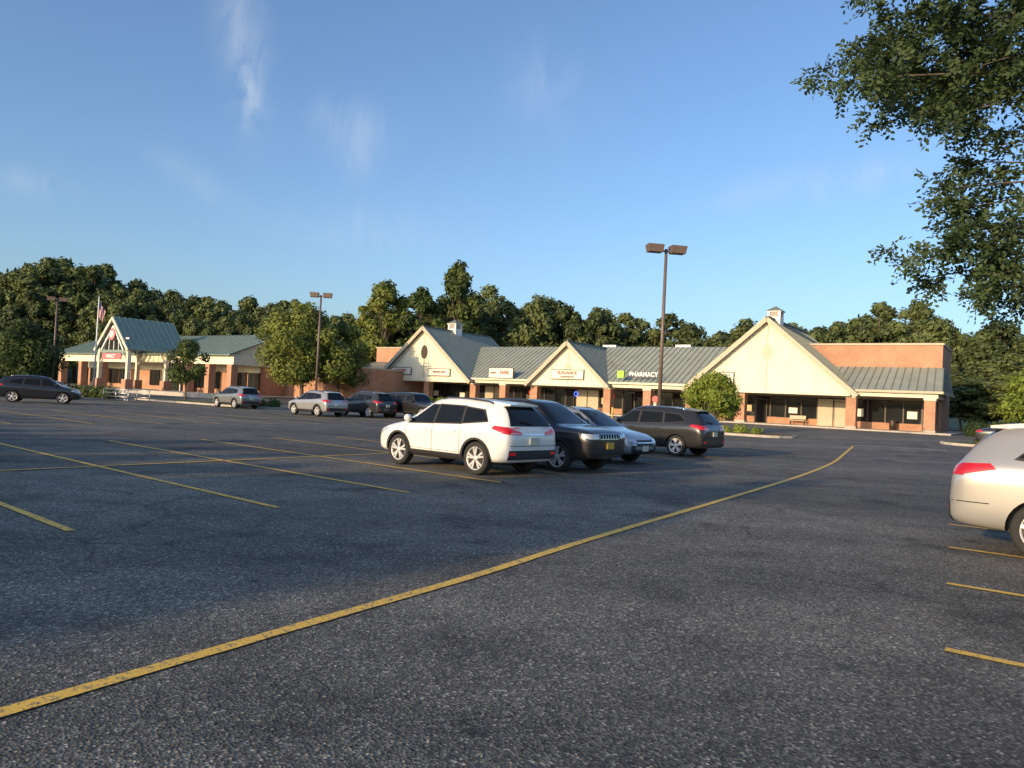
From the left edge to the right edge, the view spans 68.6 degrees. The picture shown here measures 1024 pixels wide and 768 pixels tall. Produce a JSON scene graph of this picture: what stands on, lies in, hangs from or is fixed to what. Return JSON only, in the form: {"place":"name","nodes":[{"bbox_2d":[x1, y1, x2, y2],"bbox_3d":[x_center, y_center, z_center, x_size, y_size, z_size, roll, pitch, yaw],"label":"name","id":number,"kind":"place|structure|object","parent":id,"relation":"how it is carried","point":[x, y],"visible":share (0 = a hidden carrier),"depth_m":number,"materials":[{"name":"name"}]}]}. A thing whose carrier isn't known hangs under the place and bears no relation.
{"place":"outdoors","nodes":[
{"label":"outdoors","id":0,"kind":"place"},
{"bbox_2d":[0,365,1002,429],"bbox_3d":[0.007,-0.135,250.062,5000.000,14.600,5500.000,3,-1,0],"label":"ground","id":1,"kind":"structure","parent":0,"point":[953,423],"depth_m":181.61,"materials":[{"name":"green plant"}]},
{"bbox_2d":[58,316,423,398],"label":"supermarket","id":2,"kind":"structure","parent":1,"relation":"on","point":[131,353],"depth_m":96.10,"materials":[{"name":"concrete"}]},
{"bbox_2d":[353,278,415,361],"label":"tall tree","id":3,"kind":"object","parent":1,"relation":"on","point":[384,296],"visible":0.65,"depth_m":122.48,"materials":[{"name":"green plant"}]},
{"bbox_2d":[395,286,447,346],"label":"tall tree","id":4,"kind":"object","parent":1,"relation":"on","point":[420,300],"visible":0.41,"depth_m":118.76,"materials":[{"name":"green plant"}]},
{"bbox_2d":[432,259,489,335],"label":"tall tree","id":5,"kind":"object","parent":1,"relation":"on","point":[457,278],"visible":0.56,"depth_m":120.42,"materials":[{"name":"green plant"}]},
{"bbox_2d":[0,256,1023,430],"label":"distant forest","id":6,"kind":"object","parent":1,"relation":"on","point":[982,360],"visible":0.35,"depth_m":131.39,"materials":[{"name":"green plant"}]},
{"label":"grass verge","id":7,"kind":"object","parent":1,"relation":"on","visible":0},
{"bbox_2d":[960,417,1022,436],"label":"shrub bed","id":8,"kind":"object","parent":7,"relation":"on","point":[971,426],"visible":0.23,"depth_m":60.17,"materials":[{"name":"green plant"}]},
{"bbox_2d":[994,367,1023,423],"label":"shade tree","id":9,"kind":"object","parent":7,"relation":"on","point":[1013,410],"visible":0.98,"depth_m":60.15,"materials":[{"name":"green plant"}]},
{"bbox_2d":[0,392,1023,767],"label":"parking lot","id":10,"kind":"structure","parent":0,"point":[824,616],"depth_m":6.24,"materials":[{"name":"grey asphalt"}]},
{"bbox_2d":[0,375,81,403],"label":"parked car","id":11,"kind":"object","parent":10,"relation":"on","point":[15,388],"visible":1,"depth_m":47.66,"materials":[{"name":"paint"}]},
{"bbox_2d":[63,382,119,398],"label":"shrub bed","id":12,"kind":"object","parent":10,"relation":"on","point":[91,391],"visible":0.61,"depth_m":68.11,"materials":[{"name":"green plant"}]},
{"bbox_2d":[93,295,105,386],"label":"flagpole","id":13,"kind":"object","parent":10,"relation":"on","point":[101,312],"visible":0.97,"depth_m":75.05,"materials":[{"name":"silver metal"}]},
{"bbox_2d":[103,388,149,401],"bbox_3d":[-32.587,0.934,63.459,4.067,0.985,1.868,2,-2,35],"label":"shopping cart corral","id":14,"kind":"object","parent":10,"relation":"on","point":[124,395],"visible":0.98,"depth_m":63.40,"materials":[{"name":"metal"}]},
{"bbox_2d":[116,396,284,408],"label":"planting island","id":15,"kind":"structure","parent":10,"relation":"on","point":[195,402],"depth_m":63.98,"materials":[{"name":"concrete"}]},
{"bbox_2d":[162,338,209,400],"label":"young tree","id":16,"kind":"object","parent":15,"relation":"on","point":[180,372],"visible":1,"depth_m":65.48,"materials":[{"name":"green plant"}]},
{"bbox_2d":[211,394,281,406],"bbox_3d":[-22.084,1.569,62.220,8.617,1.242,1.466,2,-1,33],"label":"shrub bed","id":17,"kind":"object","parent":15,"relation":"on","point":[273,403],"visible":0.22,"depth_m":60.11,"materials":[{"name":"green plant"}]},
{"bbox_2d":[212,386,261,408],"bbox_3d":[-21.274,1.001,57.967,4.618,1.703,2.191,2,-2,41],"label":"parked car","id":18,"kind":"object","parent":10,"relation":"on","point":[235,397],"visible":1,"depth_m":56.75,"materials":[{"name":"grey paint"}]},
{"bbox_2d":[253,300,357,396],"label":"shade tree","id":19,"kind":"object","parent":10,"relation":"on","point":[289,338],"visible":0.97,"depth_m":83.40,"materials":[{"name":"green plant"}]},
{"bbox_2d":[288,390,347,416],"bbox_3d":[-12.977,1.258,49.968,4.618,1.703,2.191,2,-2,41],"label":"parked car","id":20,"kind":"object","parent":10,"relation":"on","point":[317,403],"visible":1,"depth_m":48.78,"materials":[{"name":"silver metal"}]},
{"bbox_2d":[310,292,332,389],"bbox_3d":[-14.995,-2.473,58.051,1.692,9.170,0.537,3,-1,-6],"label":"street lamp","id":21,"kind":"object","parent":10,"relation":"on","point":[325,295],"visible":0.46,"depth_m":57.99,"materials":[{"name":"metal"}]},
{"bbox_2d":[305,320,371,391],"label":"shade tree","id":22,"kind":"object","parent":10,"relation":"on","point":[348,335],"visible":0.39,"depth_m":89.50,"materials":[{"name":"green plant"}]},
{"bbox_2d":[342,391,396,417],"bbox_3d":[-10.080,1.385,51.969,4.710,1.752,2.191,2,-2,41],"label":"parked car","id":23,"kind":"object","parent":10,"relation":"on","point":[366,404],"visible":0.84,"depth_m":50.70,"materials":[{"name":"grey paint"}]},
{"bbox_2d":[388,392,433,416],"bbox_3d":[-6.749,1.497,52.027,5.016,1.803,2.188,2,-2,40],"label":"parked car","id":24,"kind":"object","parent":10,"relation":"on","point":[411,403],"visible":0.47,"depth_m":51.37,"materials":[{"name":"black paint"}]},
{"bbox_2d":[430,396,469,401],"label":"shrub bed","id":25,"kind":"object","parent":10,"relation":"on","point":[437,399],"visible":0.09,"depth_m":89.76,"materials":[{"name":"green plant"}]},
{"bbox_2d":[381,396,554,474],"bbox_3d":[-1.177,1.165,18.026,4.459,1.703,2.191,2,-2,41],"label":"parked car","id":26,"kind":"object","parent":10,"relation":"on","point":[479,436],"visible":1,"depth_m":16.87,"materials":[{"name":"white paint"}]},
{"bbox_2d":[0,399,1023,716],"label":"parking line markings","id":27,"kind":"object","parent":10,"relation":"on","point":[44,699],"visible":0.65,"depth_m":6.63,"materials":[{"name":"yellow paint"}]},
{"bbox_2d":[492,397,624,470],"bbox_3d":[0.655,1.272,19.879,4.619,1.752,2.191,2,-2,40],"label":"parked car","id":28,"kind":"object","parent":10,"relation":"on","point":[586,443],"visible":0.4,"depth_m":18.38,"materials":[{"name":"black paint"}]},
{"bbox_2d":[565,406,655,461],"bbox_3d":[2.076,1.496,23.277,4.749,1.595,2.154,2,-2,40],"label":"parked car","id":29,"kind":"object","parent":10,"relation":"on","point":[637,444],"visible":0.25,"depth_m":22.24,"materials":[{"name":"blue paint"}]},
{"bbox_2d":[652,395,657,403],"bbox_3d":[11.409,2.008,59.976,0.517,2.200,0.074,2,-2,35],"label":"traffic sign","id":30,"kind":"object","parent":10,"relation":"on","point":[654,398],"visible":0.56,"depth_m":59.98,"materials":[{"name":"metal"}]},
{"bbox_2d":[645,243,687,405],"bbox_3d":[7.001,-1.852,35.056,1.880,9.270,0.560,3,-1,-9],"label":"street lamp","id":31,"kind":"object","parent":10,"relation":"on","point":[671,249],"visible":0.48,"depth_m":35.00,"materials":[{"name":"metal"}]},
{"bbox_2d":[614,405,724,455],"bbox_3d":[5.324,1.688,28.274,5.029,1.753,2.265,2,-2,41],"label":"parked car","id":32,"kind":"object","parent":10,"relation":"on","point":[677,431],"visible":0.69,"depth_m":26.84,"materials":[{"name":"grey paint"}]},
{"bbox_2d":[724,431,796,437],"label":"planting island","id":33,"kind":"structure","parent":10,"relation":"on","point":[768,435],"depth_m":45.42,"materials":[{"name":"concrete"}]},
{"bbox_2d":[680,370,745,420],"bbox_3d":[12.954,1.252,48.121,4.350,4.350,3.788,3,-1,0],"label":"young tree","id":34,"kind":"object","parent":33,"relation":"on","point":[711,387],"visible":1,"depth_m":47.60,"materials":[{"name":"green plant"}]},
{"bbox_2d":[722,423,762,433],"bbox_3d":[13.490,2.884,47.494,4.710,0.989,1.218,2,-2,37],"label":"shrub bed","id":35,"kind":"object","parent":33,"relation":"on","point":[738,428],"visible":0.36,"depth_m":46.62,"materials":[{"name":"green plant"}]},
{"bbox_2d":[789,0,1023,332],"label":"overhanging tree","id":36,"kind":"object","parent":10,"relation":"on","point":[950,100],"visible":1,"depth_m":11.95,"materials":[{"name":"green plant"}]},
{"bbox_2d":[940,441,976,446],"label":"planting island","id":37,"kind":"structure","parent":10,"relation":"on","point":[964,443],"depth_m":44.24,"materials":[{"name":"concrete"}]},
{"bbox_2d":[948,424,1023,553],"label":"parked car","id":38,"kind":"object","parent":10,"relation":"on","point":[987,486],"visible":1,"depth_m":9.72,"materials":[{"name":"silver metal"}]},
{"bbox_2d":[975,423,1023,440],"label":"parked car","id":39,"kind":"object","parent":10,"relation":"on","point":[982,433],"visible":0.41,"depth_m":43.54,"materials":[{"name":"grey paint"}]},
{"bbox_2d":[0,0,1023,347],"label":"sky","id":40,"kind":"structure","parent":0,"point":[270,151],"materials":[{"name":"blue"}]},
{"bbox_2d":[363,306,963,435],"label":"shopping plaza","id":41,"kind":"structure","parent":0,"point":[777,368],"depth_m":73.77,"materials":[{"name":"beige paint"}]},
{"bbox_2d":[433,383,937,429],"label":"storefront windows","id":42,"kind":"structure","parent":41,"relation":"in","point":[892,412],"depth_m":74.44,"materials":[{"name":"black glass"}]},
{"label":"planting island","id":43,"kind":"structure","parent":0,"visible":0},
{"bbox_2d":[0,316,70,376],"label":"shade tree","id":44,"kind":"object","parent":43,"relation":"on","point":[25,358],"visible":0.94,"depth_m":68.62,"materials":[{"name":"green plant"}]},
{"bbox_2d":[47,296,67,379],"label":"street lamp","id":45,"kind":"object","parent":43,"relation":"on","point":[50,298],"visible":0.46,"depth_m":70.02,"materials":[{"name":"metal"}]}
]}

